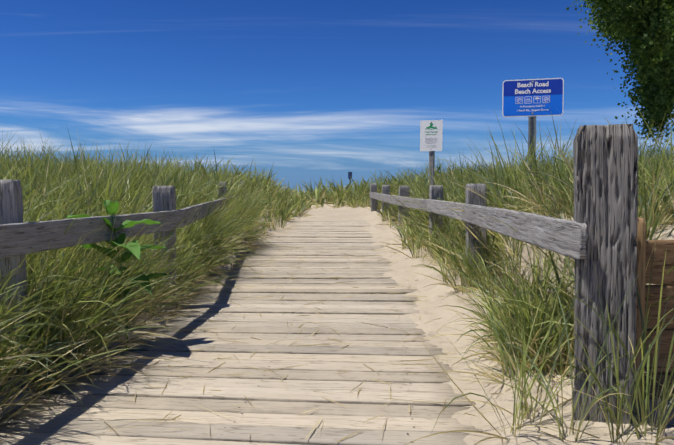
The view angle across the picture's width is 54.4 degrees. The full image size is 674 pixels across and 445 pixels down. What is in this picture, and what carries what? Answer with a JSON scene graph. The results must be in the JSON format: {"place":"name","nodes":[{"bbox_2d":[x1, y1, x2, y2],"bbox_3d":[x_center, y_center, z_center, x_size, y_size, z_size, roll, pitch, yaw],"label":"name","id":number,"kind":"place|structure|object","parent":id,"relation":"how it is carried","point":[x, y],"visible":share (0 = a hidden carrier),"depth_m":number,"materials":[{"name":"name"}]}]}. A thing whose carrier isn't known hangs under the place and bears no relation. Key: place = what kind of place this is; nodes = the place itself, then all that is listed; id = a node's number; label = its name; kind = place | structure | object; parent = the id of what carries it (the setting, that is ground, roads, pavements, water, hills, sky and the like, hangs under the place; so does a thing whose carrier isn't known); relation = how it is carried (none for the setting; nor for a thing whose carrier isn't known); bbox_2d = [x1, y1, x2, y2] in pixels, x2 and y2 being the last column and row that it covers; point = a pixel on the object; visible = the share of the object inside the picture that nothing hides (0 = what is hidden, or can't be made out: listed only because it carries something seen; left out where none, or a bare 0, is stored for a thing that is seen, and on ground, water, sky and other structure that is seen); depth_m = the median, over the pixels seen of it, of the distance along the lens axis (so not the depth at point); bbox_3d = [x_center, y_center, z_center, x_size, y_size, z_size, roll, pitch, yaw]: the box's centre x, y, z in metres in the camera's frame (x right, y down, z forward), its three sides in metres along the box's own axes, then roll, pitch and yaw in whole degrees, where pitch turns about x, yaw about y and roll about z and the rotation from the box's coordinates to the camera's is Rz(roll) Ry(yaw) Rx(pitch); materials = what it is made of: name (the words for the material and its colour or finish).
{"place":"outdoors","nodes":[
{"label":"outdoors","id":0,"kind":"place"},
{"bbox_2d":[0,201,673,444],"bbox_3d":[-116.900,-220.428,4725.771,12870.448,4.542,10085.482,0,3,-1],"label":"sand","id":1,"kind":"structure","parent":0,"point":[402,274],"depth_m":3.63,"materials":[{"name":"beige sand"}]},
{"bbox_2d":[0,179,29,387],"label":"fence post","id":2,"kind":"object","parent":1,"relation":"on","point":[11,204],"visible":0.21,"depth_m":2.94,"materials":[{"name":"grey wood"}]},
{"bbox_2d":[0,210,179,258],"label":"fence rail","id":3,"kind":"object","parent":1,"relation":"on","point":[17,239],"visible":0.83,"depth_m":3.30,"materials":[{"name":"grey wood"}]},
{"bbox_2d":[179,198,230,227],"bbox_3d":[-1.372,-0.164,7.210,0.048,0.149,4.606,1,3,-5],"label":"fence rail","id":4,"kind":"object","parent":3,"relation":"attached to","point":[187,211],"visible":0.58,"depth_m":5.83,"materials":[{"name":"grey wood"}]},
{"bbox_2d":[152,186,176,309],"bbox_3d":[-1.291,0.408,4.931,0.158,1.370,0.159,-1,3,-9],"label":"fence post","id":5,"kind":"object","parent":1,"relation":"on","point":[161,195],"visible":0.19,"depth_m":4.84,"materials":[{"name":"grey wood"}]},
{"bbox_2d":[217,182,226,198],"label":"fence post","id":6,"kind":"object","parent":1,"relation":"on","point":[222,189],"visible":0.12,"depth_m":9.40,"materials":[{"name":"grey wood"}]},
{"bbox_2d":[0,217,482,444],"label":"boardwalk","id":7,"kind":"structure","parent":1,"relation":"on","point":[284,419],"depth_m":3.33,"materials":[{"name":"brown wood"}]},
{"bbox_2d":[66,199,166,350],"bbox_3d":[-1.240,0.318,3.765,0.485,0.913,0.483,0,3,-1],"label":"milkweed","id":8,"kind":"object","parent":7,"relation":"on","point":[111,208],"visible":0.77,"depth_m":3.74,"materials":[{"name":"green plant"}]},
{"bbox_2d":[78,257,412,441],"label":"boardwalk nails","id":9,"kind":"object","parent":7,"relation":"on","point":[271,361],"visible":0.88,"depth_m":3.26,"materials":[{"name":"grey metal"}]},
{"bbox_2d":[17,239,659,444],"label":"straw litter","id":10,"kind":"object","parent":7,"relation":"on","point":[338,277],"visible":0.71,"depth_m":3.72,"materials":[{"name":"beige plant"}]},
{"bbox_2d":[238,230,249,253],"bbox_3d":[-1.119,0.411,8.188,0.094,0.644,0.093,-14,13,2],"label":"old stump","id":11,"kind":"object","parent":1,"relation":"on","point":[245,243],"visible":0.25,"depth_m":8.12,"materials":[{"name":"wood"}]},
{"bbox_2d":[0,91,673,444],"bbox_3d":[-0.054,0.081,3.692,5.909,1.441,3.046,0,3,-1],"label":"dune grass","id":12,"kind":"structure","parent":1,"relation":"on","point":[653,198],"depth_m":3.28,"materials":[{"name":"green plant"}]},
{"bbox_2d":[0,110,673,297],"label":"dune grass","id":13,"kind":"structure","parent":1,"relation":"on","point":[450,248],"depth_m":6.20,"materials":[{"name":"green plant"}]},
{"bbox_2d":[0,139,673,234],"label":"dune grass","id":14,"kind":"structure","parent":1,"relation":"on","point":[289,207],"depth_m":14.08,"materials":[{"name":"green plant"}]},
{"bbox_2d":[348,172,351,185],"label":"sign post","id":15,"kind":"object","parent":1,"relation":"on","point":[349,175],"visible":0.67,"depth_m":49.77,"materials":[{"name":"metal"}]},
{"bbox_2d":[46,151,667,207],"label":"dune grass","id":16,"kind":"structure","parent":1,"relation":"on","point":[319,195],"depth_m":22.54,"materials":[{"name":"green plant"}]},
{"bbox_2d":[370,184,376,211],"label":"fence post","id":17,"kind":"object","parent":1,"relation":"on","point":[373,187],"visible":0.5,"depth_m":15.87,"materials":[{"name":"grey wood"}]},
{"bbox_2d":[369,192,380,199],"bbox_3d":[0.835,-0.591,14.455,0.048,0.145,3.000,1,3,-1],"label":"fence rail","id":18,"kind":"object","parent":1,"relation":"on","point":[375,195],"visible":0.92,"depth_m":14.25,"materials":[{"name":"grey wood"}]},
{"bbox_2d":[382,185,389,220],"bbox_3d":[0.963,-0.172,12.962,0.154,1.145,0.156,0,4,2],"label":"fence post","id":19,"kind":"object","parent":1,"relation":"on","point":[385,188],"visible":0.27,"depth_m":12.86,"materials":[{"name":"grey wood"}]},
{"bbox_2d":[380,194,395,204],"bbox_3d":[0.895,-0.421,11.561,0.053,0.146,2.800,0,3,-1],"label":"fence rail","id":20,"kind":"object","parent":19,"relation":"attached to","point":[389,198],"visible":0.98,"depth_m":11.19,"materials":[{"name":"grey wood"}]},
{"bbox_2d":[398,186,408,228],"bbox_3d":[1.036,-0.010,10.184,0.156,1.128,0.153,1,2,1],"label":"fence post","id":21,"kind":"object","parent":1,"relation":"on","point":[403,190],"visible":0.33,"depth_m":10.10,"materials":[{"name":"grey wood"}]},
{"bbox_2d":[396,196,426,210],"bbox_3d":[0.999,-0.269,8.916,0.050,0.148,2.502,-1,3,-3],"label":"fence rail","id":22,"kind":"object","parent":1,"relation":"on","point":[421,202],"visible":0.88,"depth_m":8.64,"materials":[{"name":"grey wood"}]},
{"bbox_2d":[429,151,434,187],"bbox_3d":[1.677,-0.684,11.613,0.094,2.180,0.092,1,3,21],"label":"sign post","id":23,"kind":"object","parent":1,"relation":"on","point":[432,161],"visible":0.25,"depth_m":11.56,"materials":[{"name":"grey wood"}]},
{"bbox_2d":[420,120,442,150],"bbox_3d":[1.657,-1.526,11.525,0.400,0.545,0.009,1,1,21],"label":"sign","id":24,"kind":"object","parent":23,"relation":"attached to","point":[431,134],"visible":1,"depth_m":11.52,"materials":[{"name":"white metal"}]},
{"bbox_2d":[429,185,443,247],"bbox_3d":[1.163,0.149,7.685,0.154,1.171,0.156,0,3,0],"label":"fence post","id":25,"kind":"object","parent":1,"relation":"on","point":[435,192],"visible":0.25,"depth_m":7.59,"materials":[{"name":"grey wood"}]},
{"bbox_2d":[426,199,463,220],"bbox_3d":[1.046,-0.143,6.470,0.051,0.145,2.402,1,3,1],"label":"fence rail","id":26,"kind":"object","parent":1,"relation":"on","point":[437,207],"visible":0.83,"depth_m":6.18,"materials":[{"name":"grey wood"}]},
{"bbox_2d":[465,183,486,286],"bbox_3d":[1.123,0.318,5.300,0.158,1.265,0.155,0,2,4],"label":"fence post","id":27,"kind":"object","parent":1,"relation":"on","point":[472,198],"visible":0.38,"depth_m":5.22,"materials":[{"name":"grey wood"}]},
{"bbox_2d":[463,204,587,258],"bbox_3d":[0.955,-0.009,3.818,0.051,0.145,2.910,1,3,3],"label":"fence rail","id":28,"kind":"object","parent":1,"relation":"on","point":[564,237],"visible":1,"depth_m":2.95,"materials":[{"name":"grey wood"}]},
{"bbox_2d":[502,78,563,175],"bbox_3d":[1.994,-0.329,6.722,0.600,2.272,0.042,1,1,16],"label":"sign","id":29,"kind":"object","parent":1,"relation":"on","point":[531,99],"visible":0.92,"depth_m":6.69,"materials":[{"name":"metal"}]},
{"bbox_2d":[405,246,673,444],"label":"dune grass","id":30,"kind":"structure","parent":1,"relation":"on","point":[637,390],"depth_m":2.34,"materials":[{"name":"green plant"}]},
{"bbox_2d":[573,124,637,423],"bbox_3d":[1.014,0.435,2.508,0.227,1.598,0.232,1,3,19],"label":"post","id":31,"kind":"object","parent":1,"relation":"on","point":[605,159],"visible":0.81,"depth_m":2.39,"materials":[{"name":"grey wood"}]},
{"bbox_2d":[566,0,673,153],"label":"tree","id":32,"kind":"object","parent":1,"relation":"on","point":[644,29],"depth_m":14.03,"materials":[{"name":"green plant"}]},
{"bbox_2d":[644,372,673,400],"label":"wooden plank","id":33,"kind":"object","parent":1,"relation":"on","point":[661,382],"depth_m":2.74,"materials":[{"name":"brown wood"}]},
{"bbox_2d":[644,328,673,372],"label":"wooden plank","id":34,"kind":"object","parent":33,"relation":"on","point":[665,341],"depth_m":2.73,"materials":[{"name":"brown wood"}]},
{"bbox_2d":[634,217,645,405],"bbox_3d":[1.232,0.605,2.705,0.045,1.256,0.094,1,3,11],"label":"wooden post","id":35,"kind":"object","parent":34,"relation":"attached to","point":[641,247],"depth_m":2.65,"materials":[{"name":"brown wood"}]},
{"bbox_2d":[645,284,673,328],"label":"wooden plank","id":36,"kind":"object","parent":34,"relation":"on","point":[654,293],"depth_m":2.72,"materials":[{"name":"brown wood"}]},
{"bbox_2d":[645,240,673,283],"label":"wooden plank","id":37,"kind":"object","parent":36,"relation":"on","point":[661,248],"depth_m":2.71,"materials":[{"name":"brown wood"}]},
{"bbox_2d":[0,0,673,191],"label":"sky","id":38,"kind":"structure","parent":0,"point":[309,90],"materials":[{"name":"blue"}]}
]}

